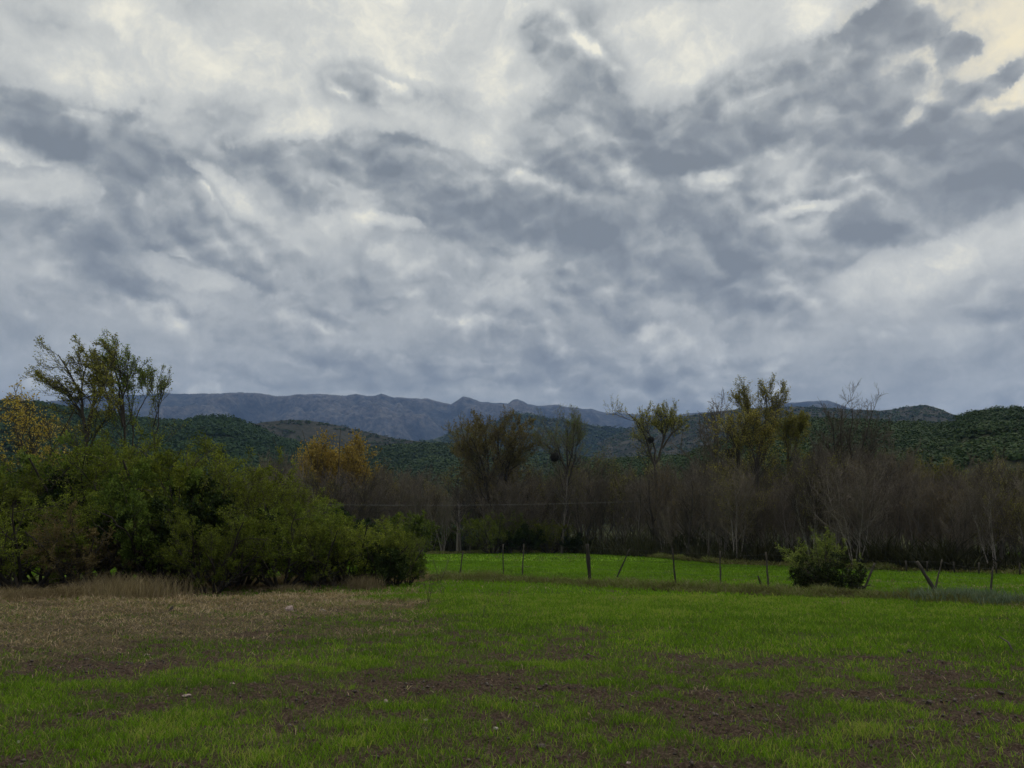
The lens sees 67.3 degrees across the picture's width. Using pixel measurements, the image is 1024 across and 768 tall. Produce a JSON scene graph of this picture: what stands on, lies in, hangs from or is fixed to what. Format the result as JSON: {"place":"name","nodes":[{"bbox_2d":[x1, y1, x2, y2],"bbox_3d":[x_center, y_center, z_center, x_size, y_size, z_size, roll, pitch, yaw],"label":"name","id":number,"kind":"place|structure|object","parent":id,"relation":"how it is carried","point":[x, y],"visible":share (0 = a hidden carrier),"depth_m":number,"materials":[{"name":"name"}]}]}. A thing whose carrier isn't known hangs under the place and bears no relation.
{"place":"outdoors","nodes":[
{"label":"outdoors","id":0,"kind":"place"},
{"bbox_2d":[0,416,441,532],"bbox_3d":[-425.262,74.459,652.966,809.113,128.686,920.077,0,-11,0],"label":"forested hill","id":1,"kind":"structure","parent":0,"point":[7,449],"depth_m":578.26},
{"bbox_2d":[0,398,461,532],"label":"hillside forest","id":2,"kind":"object","parent":1,"relation":"on","point":[229,425],"visible":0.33,"depth_m":575.83,"materials":[{"name":"green plant"}]},
{"bbox_2d":[254,420,422,449],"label":"brown hill","id":3,"kind":"structure","parent":0,"point":[310,429],"depth_m":1182.18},
{"bbox_2d":[259,419,437,446],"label":"hill scrub","id":4,"kind":"object","parent":3,"relation":"on","point":[344,429],"visible":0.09,"depth_m":1201.66,"materials":[{"name":"green plant"}]},
{"bbox_2d":[48,392,862,440],"bbox_3d":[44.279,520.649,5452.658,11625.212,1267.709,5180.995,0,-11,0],"label":"mountain range","id":5,"kind":"structure","parent":0,"point":[415,419],"depth_m":5518.15,"materials":[{"name":"stone"}]},
{"bbox_2d":[390,453,546,539],"bbox_3d":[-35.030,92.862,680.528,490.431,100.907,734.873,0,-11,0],"label":"forested hill","id":6,"kind":"structure","parent":0,"point":[462,480],"depth_m":522.85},
{"bbox_2d":[334,441,616,543],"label":"valley forest","id":7,"kind":"object","parent":6,"relation":"on","point":[419,461],"visible":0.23,"depth_m":618.60,"materials":[{"name":"green plant"}]},
{"bbox_2d":[0,547,1023,767],"bbox_3d":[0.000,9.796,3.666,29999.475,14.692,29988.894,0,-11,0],"label":"ground","id":8,"kind":"structure","parent":0,"point":[496,681],"depth_m":8.44,"materials":[{"name":"soil"}]},
{"bbox_2d":[0,470,55,569],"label":"thicket shrub","id":9,"kind":"object","parent":8,"relation":"on","point":[16,493],"visible":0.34,"depth_m":27.18,"materials":[{"name":"green plant"}]},
{"bbox_2d":[0,441,78,581],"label":"thicket shrub","id":10,"kind":"object","parent":8,"relation":"on","point":[32,471],"visible":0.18,"depth_m":29.79,"materials":[{"name":"green plant"}]},
{"bbox_2d":[0,380,81,488],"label":"orange leaved tree","id":11,"kind":"object","parent":8,"relation":"on","point":[24,418],"visible":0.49,"depth_m":48.11,"materials":[{"name":"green plant"}]},
{"bbox_2d":[0,470,90,584],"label":"thicket shrub","id":12,"kind":"object","parent":8,"relation":"on","point":[55,492],"visible":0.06,"depth_m":28.11,"materials":[{"name":"green plant"}]},
{"bbox_2d":[0,484,121,589],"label":"thicket shrub","id":13,"kind":"object","parent":8,"relation":"on","point":[15,560],"visible":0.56,"depth_m":24.52,"materials":[{"name":"green plant"}]},
{"bbox_2d":[18,332,122,454],"bbox_3d":[-24.459,2.398,42.474,7.031,11.520,4.437,0,-11,0],"label":"wind swept tree","id":14,"kind":"object","parent":8,"relation":"on","point":[98,380],"visible":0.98,"depth_m":42.75,"materials":[{"name":"green plant"}]},
{"bbox_2d":[16,479,136,581],"bbox_3d":[-15.090,5.424,28.652,5.723,4.437,5.378,3,-12,-16],"label":"thicket shrub","id":15,"kind":"object","parent":8,"relation":"on","point":[25,525],"visible":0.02,"depth_m":27.20,"materials":[{"name":"green plant"}]},
{"bbox_2d":[0,430,163,582],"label":"thicket shrub","id":16,"kind":"object","parent":8,"relation":"on","point":[25,459],"visible":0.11,"depth_m":29.47,"materials":[{"name":"green plant"}]},
{"bbox_2d":[20,500,147,587],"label":"thicket shrub","id":17,"kind":"object","parent":8,"relation":"on","point":[92,558],"visible":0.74,"depth_m":24.20,"materials":[{"name":"green plant"}]},
{"bbox_2d":[85,328,145,457],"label":"leafy poplar","id":18,"kind":"object","parent":8,"relation":"on","point":[122,411],"visible":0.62,"depth_m":44.64,"materials":[{"name":"green plant"}]},
{"bbox_2d":[22,418,249,582],"bbox_3d":[-14.192,4.690,29.395,8.112,6.418,7.090,-9,-14,38],"label":"thicket shrub","id":19,"kind":"object","parent":8,"relation":"on","point":[108,465],"visible":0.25,"depth_m":28.07,"materials":[{"name":"green plant"}]},
{"bbox_2d":[59,570,216,600],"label":"grass tussock","id":20,"kind":"object","parent":8,"relation":"on","point":[134,590],"depth_m":21.61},
{"bbox_2d":[83,454,225,582],"bbox_3d":[-12.375,4.727,26.113,4.224,4.853,4.572,-6,-13,26],"label":"thicket shrub","id":21,"kind":"object","parent":8,"relation":"on","point":[147,529],"visible":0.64,"depth_m":25.49,"materials":[{"name":"green plant"}]},
{"bbox_2d":[86,473,241,588],"bbox_3d":[-11.315,5.095,26.341,4.556,4.135,4.848,-2,-12,8],"label":"thicket shrub","id":22,"kind":"object","parent":8,"relation":"on","point":[216,502],"visible":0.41,"depth_m":25.43,"materials":[{"name":"green plant"}]},
{"bbox_2d":[142,365,187,459],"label":"poplar","id":23,"kind":"object","parent":8,"relation":"on","point":[162,385],"visible":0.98,"depth_m":44.65,"materials":[{"name":"green plant"}]},
{"bbox_2d":[74,434,306,583],"bbox_3d":[-11.587,4.964,29.154,7.288,5.895,7.933,-6,-13,27],"label":"thicket shrub","id":24,"kind":"object","parent":8,"relation":"on","point":[182,472],"visible":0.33,"depth_m":27.52,"materials":[{"name":"green plant"}]},
{"bbox_2d":[0,568,435,600],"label":"dry weeds","id":25,"kind":"object","parent":8,"relation":"on","point":[11,593],"visible":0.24,"depth_m":22.03,"materials":[{"name":"brown plant"}]},
{"bbox_2d":[149,502,287,594],"bbox_3d":[-9.433,5.324,24.514,3.908,3.002,4.254,10,-15,-40],"label":"thicket shrub","id":26,"kind":"object","parent":8,"relation":"on","point":[218,563],"visible":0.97,"depth_m":23.72,"materials":[{"name":"green plant"}]},
{"bbox_2d":[184,489,289,587],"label":"thicket shrub","id":27,"kind":"object","parent":8,"relation":"on","point":[212,517],"visible":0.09,"depth_m":26.51,"materials":[{"name":"green plant"}]},
{"bbox_2d":[176,464,331,585],"bbox_3d":[-9.538,5.236,27.857,5.034,4.557,5.760,-7,-14,33],"label":"thicket shrub","id":28,"kind":"object","parent":8,"relation":"on","point":[262,498],"visible":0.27,"depth_m":27.18,"materials":[{"name":"green plant"}]},
{"bbox_2d":[220,493,355,588],"bbox_3d":[-7.974,5.578,26.693,4.410,3.388,4.800,-7,-13,31],"label":"thicket shrub","id":29,"kind":"object","parent":8,"relation":"on","point":[268,581],"visible":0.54,"depth_m":26.12,"materials":[{"name":"green plant"}]},
{"bbox_2d":[270,435,347,515],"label":"golden tree","id":30,"kind":"object","parent":8,"relation":"on","point":[334,453],"visible":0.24,"depth_m":111.89,"materials":[{"name":"yellow plant"}]},
{"bbox_2d":[263,512,367,586],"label":"thicket shrub","id":31,"kind":"object","parent":8,"relation":"on","point":[308,548],"visible":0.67,"depth_m":26.33,"materials":[{"name":"green plant"}]},
{"bbox_2d":[294,427,388,514],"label":"golden tree","id":32,"kind":"object","parent":8,"relation":"on","point":[353,462],"visible":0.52,"depth_m":110.69,"materials":[{"name":"yellow plant"}]},
{"bbox_2d":[310,466,389,521],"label":"bare tree","id":33,"kind":"object","parent":8,"relation":"on","point":[352,497],"visible":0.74,"depth_m":92.20,"materials":[{"name":"brown plant"}]},
{"bbox_2d":[296,514,408,584],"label":"thicket shrub","id":34,"kind":"object","parent":8,"relation":"on","point":[358,538],"visible":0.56,"depth_m":26.75,"materials":[{"name":"green plant"}]},
{"bbox_2d":[336,574,388,589],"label":"grass tussock","id":35,"kind":"object","parent":8,"relation":"on","point":[364,585],"depth_m":25.50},
{"bbox_2d":[348,538,409,587],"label":"thicket shrub","id":36,"kind":"object","parent":8,"relation":"on","point":[392,563],"visible":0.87,"depth_m":26.52,"materials":[{"name":"green plant"}]},
{"bbox_2d":[361,525,428,585],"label":"thicket shrub","id":37,"kind":"object","parent":8,"relation":"on","point":[412,548],"visible":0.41,"depth_m":27.61,"materials":[{"name":"green plant"}]},
{"bbox_2d":[374,509,441,552],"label":"thicket shrub","id":38,"kind":"object","parent":8,"relation":"on","point":[419,520],"visible":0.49,"depth_m":57.82,"materials":[{"name":"green plant"}]},
{"bbox_2d":[403,550,430,584],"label":"thicket shrub","id":39,"kind":"object","parent":8,"relation":"on","point":[420,563],"visible":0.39,"depth_m":28.17,"materials":[{"name":"green plant"}]},
{"bbox_2d":[425,479,455,550],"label":"bare tree","id":40,"kind":"object","parent":8,"relation":"on","point":[442,506],"visible":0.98,"depth_m":90.71,"materials":[{"name":"brown plant"}]},
{"bbox_2d":[441,410,488,549],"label":"olive topped tree","id":41,"kind":"object","parent":8,"relation":"on","point":[471,434],"visible":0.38,"depth_m":101.48,"materials":[{"name":"green plant"}]},
{"bbox_2d":[449,479,487,550],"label":"bare tree","id":42,"kind":"object","parent":8,"relation":"on","point":[472,509],"visible":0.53,"depth_m":100.71,"materials":[{"name":"brown plant"}]},
{"bbox_2d":[458,510,527,553],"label":"field edge shrub","id":43,"kind":"object","parent":8,"relation":"on","point":[496,532],"visible":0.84,"depth_m":90.21,"materials":[{"name":"green plant"}]},
{"bbox_2d":[450,405,544,548],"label":"russet topped tree","id":44,"kind":"object","parent":8,"relation":"on","point":[512,459],"visible":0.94,"depth_m":99.07,"materials":[{"name":"brown plant"}]},
{"bbox_2d":[471,458,550,550],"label":"autumn tree","id":45,"kind":"object","parent":8,"relation":"on","point":[529,488],"visible":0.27,"depth_m":101.62,"materials":[{"name":"brown plant"}]},
{"bbox_2d":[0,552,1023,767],"bbox_3d":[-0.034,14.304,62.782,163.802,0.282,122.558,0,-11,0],"label":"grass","id":46,"kind":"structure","parent":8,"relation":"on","point":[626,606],"depth_m":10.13,"materials":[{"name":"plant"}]},
{"bbox_2d":[109,357,155,454],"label":"poplar","id":47,"kind":"object","parent":46,"relation":"on","point":[147,374],"visible":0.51,"depth_m":45.62,"materials":[{"name":"green plant"}]},
{"bbox_2d":[603,396,694,546],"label":"forked tree","id":48,"kind":"object","parent":46,"relation":"on","point":[662,415],"visible":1,"depth_m":86.49,"materials":[{"name":"green plant"}]},
{"bbox_2d":[0,604,1023,767],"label":"soil clods","id":49,"kind":"object","parent":8,"relation":"on","point":[599,701],"visible":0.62,"depth_m":8.36,"materials":[{"name":"soil"}]},
{"bbox_2d":[505,523,544,553],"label":"field edge shrub","id":50,"kind":"object","parent":8,"relation":"on","point":[530,539],"visible":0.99,"depth_m":89.57,"materials":[{"name":"green plant"}]},
{"bbox_2d":[527,518,575,552],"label":"field edge shrub","id":51,"kind":"object","parent":8,"relation":"on","point":[547,531],"visible":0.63,"depth_m":92.20,"materials":[{"name":"green plant"}]},
{"bbox_2d":[547,466,575,553],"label":"bare tree","id":52,"kind":"object","parent":8,"relation":"on","point":[565,501],"visible":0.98,"depth_m":92.02,"materials":[{"name":"brown plant"}]},
{"bbox_2d":[530,404,594,549],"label":"feathery tree","id":53,"kind":"object","parent":8,"relation":"on","point":[568,443],"visible":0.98,"depth_m":98.67,"materials":[{"name":"green plant"}]},
{"bbox_2d":[560,467,607,548],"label":"bare tree","id":54,"kind":"object","parent":8,"relation":"on","point":[589,514],"visible":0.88,"depth_m":92.50,"materials":[{"name":"brown plant"}]},
{"bbox_2d":[571,464,614,549],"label":"bare tree","id":55,"kind":"object","parent":8,"relation":"on","point":[600,514],"visible":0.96,"depth_m":90.92,"materials":[{"name":"brown plant"}]},
{"bbox_2d":[564,443,628,546],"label":"autumn tree","id":56,"kind":"object","parent":8,"relation":"on","point":[598,464],"visible":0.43,"depth_m":98.83,"materials":[{"name":"brown plant"}]},
{"bbox_2d":[596,453,636,545],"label":"autumn tree","id":57,"kind":"object","parent":8,"relation":"on","point":[618,509],"visible":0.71,"depth_m":95.03,"materials":[{"name":"brown plant"}]},
{"bbox_2d":[672,469,705,553],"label":"bare tree","id":58,"kind":"object","parent":8,"relation":"on","point":[691,519],"visible":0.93,"depth_m":66.17,"materials":[{"name":"brown plant"}]},
{"bbox_2d":[652,457,739,546],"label":"bare tree","id":59,"kind":"object","parent":8,"relation":"on","point":[674,480],"visible":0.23,"depth_m":75.12,"materials":[{"name":"brown plant"}]},
{"bbox_2d":[376,519,1023,570],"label":"undergrowth","id":60,"kind":"object","parent":8,"relation":"on","point":[950,555],"visible":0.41,"depth_m":50.92,"materials":[{"name":"brown plant"}]},
{"bbox_2d":[660,388,745,545],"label":"tall bare tree","id":61,"kind":"object","parent":8,"relation":"on","point":[711,452],"visible":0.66,"depth_m":67.47,"materials":[{"name":"brown plant"}]},
{"bbox_2d":[422,544,993,589],"bbox_3d":[5.851,6.981,29.572,22.184,1.610,4.218,-9,-15,38],"label":"wire fence","id":62,"kind":"object","parent":8,"relation":"on","point":[919,565],"visible":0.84,"depth_m":26.89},
{"bbox_2d":[690,477,739,556],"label":"bare tree","id":63,"kind":"object","parent":8,"relation":"on","point":[725,532],"visible":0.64,"depth_m":56.15,"materials":[{"name":"brown plant"}]},
{"bbox_2d":[415,569,1023,607],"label":"weeds","id":64,"kind":"object","parent":8,"relation":"on","point":[756,589],"visible":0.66,"depth_m":23.98,"materials":[{"name":"plant"}]},
{"bbox_2d":[713,462,760,557],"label":"bare tree","id":65,"kind":"object","parent":8,"relation":"on","point":[743,491],"visible":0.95,"depth_m":52.86,"materials":[{"name":"brown plant"}]},
{"bbox_2d":[700,403,785,545],"bbox_3d":[18.838,7.640,62.533,6.951,13.032,6.906,0,-11,0],"label":"yellow green tree","id":66,"kind":"object","parent":8,"relation":"on","point":[746,425],"visible":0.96,"depth_m":62.86,"materials":[{"name":"green plant"}]},
{"bbox_2d":[707,451,780,558],"bbox_3d":[16.365,8.627,53.931,5.348,7.967,4.803,-4,-12,17],"label":"bare tree","id":67,"kind":"object","parent":8,"relation":"on","point":[724,482],"visible":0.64,"depth_m":54.05,"materials":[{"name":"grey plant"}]},
{"bbox_2d":[717,490,785,548],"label":"bare tree","id":68,"kind":"object","parent":8,"relation":"on","point":[766,516],"visible":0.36,"depth_m":54.78,"materials":[{"name":"brown plant"}]},
{"bbox_2d":[727,372,790,550],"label":"yellow green tree","id":69,"kind":"object","parent":8,"relation":"on","point":[763,391],"visible":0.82,"depth_m":66.93,"materials":[{"name":"green plant"}]},
{"bbox_2d":[760,404,819,544],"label":"yellow green tree","id":70,"kind":"object","parent":8,"relation":"on","point":[800,422],"visible":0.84,"depth_m":67.46,"materials":[{"name":"green plant"}]},
{"bbox_2d":[784,446,831,559],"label":"bare tree","id":71,"kind":"object","parent":8,"relation":"on","point":[802,524],"visible":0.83,"depth_m":47.88,"materials":[{"name":"brown plant"}]},
{"bbox_2d":[774,525,875,590],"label":"round bush","id":72,"kind":"object","parent":8,"relation":"on","point":[823,573],"visible":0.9,"depth_m":25.08,"materials":[{"name":"green plant"}]},
{"bbox_2d":[790,446,860,553],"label":"tree","id":73,"kind":"object","parent":8,"relation":"on","point":[801,484],"visible":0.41,"depth_m":48.57,"materials":[{"name":"brown plant"}]},
{"bbox_2d":[812,454,858,549],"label":"bare tree","id":74,"kind":"object","parent":8,"relation":"on","point":[838,484],"visible":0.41,"depth_m":47.42,"materials":[{"name":"brown plant"}]},
{"bbox_2d":[778,445,892,548],"bbox_3d":[22.746,8.284,53.596,8.384,8.578,6.315,-3,-12,13],"label":"bare tree","id":75,"kind":"object","parent":8,"relation":"on","point":[857,458],"visible":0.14,"depth_m":53.93,"materials":[{"name":"brown plant"}]},
{"bbox_2d":[798,450,896,563],"bbox_3d":[19.666,7.340,44.684,4.640,6.855,6.160,0,-11,-1],"label":"bare tree","id":76,"kind":"object","parent":8,"relation":"on","point":[840,501],"visible":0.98,"depth_m":44.33,"materials":[{"name":"brown plant"}]},
{"bbox_2d":[809,379,897,553],"bbox_3d":[25.872,6.285,57.770,6.600,13.588,4.592,-4,-12,17],"label":"tall bare tree","id":77,"kind":"object","parent":8,"relation":"on","point":[836,445],"visible":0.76,"depth_m":58.13,"materials":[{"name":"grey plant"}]},
{"bbox_2d":[813,449,894,552],"bbox_3d":[23.360,8.336,51.865,4.675,7.789,4.673,9,-15,-39],"label":"tree","id":78,"kind":"object","parent":8,"relation":"on","point":[853,470],"visible":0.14,"depth_m":51.69,"materials":[{"name":"brown plant"}]},
{"bbox_2d":[841,465,896,557],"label":"bare tree","id":79,"kind":"object","parent":8,"relation":"on","point":[863,530],"visible":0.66,"depth_m":44.00,"materials":[{"name":"brown plant"}]},
{"bbox_2d":[850,455,916,548],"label":"bare tree","id":80,"kind":"object","parent":8,"relation":"on","point":[890,474],"visible":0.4,"depth_m":45.82,"materials":[{"name":"brown plant"}]},
{"bbox_2d":[848,439,923,551],"bbox_3d":[26.952,8.555,56.104,5.368,9.097,7.127,1,-11,-4],"label":"bare tree","id":81,"kind":"object","parent":8,"relation":"on","point":[893,461],"visible":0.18,"depth_m":55.26,"materials":[{"name":"brown plant"}]},
{"bbox_2d":[871,457,917,546],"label":"bare tree","id":82,"kind":"object","parent":8,"relation":"on","point":[894,510],"visible":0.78,"depth_m":44.41,"materials":[{"name":"brown plant"}]},
{"bbox_2d":[884,447,923,550],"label":"bare tree","id":83,"kind":"object","parent":8,"relation":"on","point":[912,476],"visible":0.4,"depth_m":47.62,"materials":[{"name":"brown plant"}]},
{"bbox_2d":[861,470,948,548],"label":"bare tree","id":84,"kind":"object","parent":8,"relation":"on","point":[901,527],"visible":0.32,"depth_m":46.88,"materials":[{"name":"brown plant"}]},
{"bbox_2d":[894,475,938,547],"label":"bare tree","id":85,"kind":"object","parent":8,"relation":"on","point":[919,509],"visible":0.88,"depth_m":42.96,"materials":[{"name":"brown plant"}]},
{"bbox_2d":[899,474,958,551],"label":"tree","id":86,"kind":"object","parent":8,"relation":"on","point":[931,515],"visible":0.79,"depth_m":42.76,"materials":[{"name":"brown plant"}]},
{"bbox_2d":[892,472,974,547],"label":"bare tree","id":87,"kind":"object","parent":8,"relation":"on","point":[940,536],"visible":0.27,"depth_m":45.46,"materials":[{"name":"brown plant"}]},
{"bbox_2d":[878,585,1022,603],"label":"herb clump","id":88,"kind":"object","parent":8,"relation":"on","point":[960,592],"visible":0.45,"depth_m":20.41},
{"bbox_2d":[927,477,985,554],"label":"tree","id":89,"kind":"object","parent":8,"relation":"on","point":[949,498],"visible":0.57,"depth_m":42.01,"materials":[{"name":"plant"}]},
{"bbox_2d":[934,482,983,552],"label":"bare tree","id":90,"kind":"object","parent":8,"relation":"on","point":[962,517],"visible":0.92,"depth_m":39.88,"materials":[{"name":"brown plant"}]},
{"bbox_2d":[936,444,987,551],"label":"bare tree","id":91,"kind":"object","parent":8,"relation":"on","point":[970,465],"visible":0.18,"depth_m":52.20,"materials":[{"name":"brown plant"}]},
{"bbox_2d":[959,471,1011,565],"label":"bare tree","id":92,"kind":"object","parent":8,"relation":"on","point":[980,511],"visible":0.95,"depth_m":39.25,"materials":[{"name":"brown plant"}]},
{"bbox_2d":[948,593,1023,607],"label":"herb clump","id":93,"kind":"object","parent":8,"relation":"on","point":[995,598],"visible":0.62,"depth_m":19.15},
{"bbox_2d":[957,444,1023,548],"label":"bare tree","id":94,"kind":"object","parent":8,"relation":"on","point":[1009,479],"visible":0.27,"depth_m":49.45,"materials":[{"name":"brown plant"}]},
{"bbox_2d":[981,465,1012,561],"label":"bare tree","id":95,"kind":"object","parent":8,"relation":"on","point":[1001,545],"visible":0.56,"depth_m":41.29,"materials":[{"name":"brown plant"}]},
{"bbox_2d":[972,486,1023,560],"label":"tree","id":96,"kind":"object","parent":8,"relation":"on","point":[1015,541],"visible":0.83,"depth_m":39.83,"materials":[{"name":"plant"}]},
{"bbox_2d":[978,480,1023,560],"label":"tree","id":97,"kind":"object","parent":8,"relation":"on","point":[997,540],"visible":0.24,"depth_m":43.34,"materials":[{"name":"plant"}]},
{"bbox_2d":[0,576,1023,766],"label":"dry grass","id":98,"kind":"structure","parent":0,"point":[315,595],"depth_m":17.67,"materials":[{"name":"plant"}]},
{"bbox_2d":[0,0,1023,414],"label":"sky","id":99,"kind":"structure","parent":0,"point":[582,204],"materials":[{"name":"grey"}]},
{"bbox_2d":[422,413,629,456],"bbox_3d":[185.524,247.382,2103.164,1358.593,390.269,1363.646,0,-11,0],"label":"wooded hill","id":100,"kind":"structure","parent":0,"point":[536,429],"depth_m":2180.70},
{"bbox_2d":[419,411,630,456],"bbox_3d":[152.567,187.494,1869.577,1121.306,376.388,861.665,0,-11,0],"label":"distant forest","id":101,"kind":"object","parent":100,"relation":"on","point":[599,436],"visible":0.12,"depth_m":2181.94,"materials":[{"name":"green plant"}]},
{"bbox_2d":[426,548,1023,574],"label":"verge grass","id":102,"kind":"structure","parent":0,"point":[881,566],"depth_m":49.08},
{"bbox_2d":[597,405,955,457],"bbox_3d":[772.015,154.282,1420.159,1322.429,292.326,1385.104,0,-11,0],"label":"brown hill","id":103,"kind":"structure","parent":0,"point":[634,449],"depth_m":1481.65,"materials":[{"name":"plant"}]},
{"bbox_2d":[595,405,957,458],"bbox_3d":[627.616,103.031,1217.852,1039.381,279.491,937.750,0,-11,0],"label":"hill scrub","id":104,"kind":"object","parent":103,"relation":"on","point":[899,416],"visible":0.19,"depth_m":1487.73,"materials":[{"name":"green plant"}]},
{"bbox_2d":[557,411,1023,552],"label":"forested hill","id":105,"kind":"structure","parent":0,"point":[1014,463],"depth_m":131.89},
{"bbox_2d":[543,405,1023,523],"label":"hillside scrub","id":106,"kind":"object","parent":105,"relation":"on","point":[935,435],"visible":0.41,"depth_m":225.47,"materials":[{"name":"green plant"}]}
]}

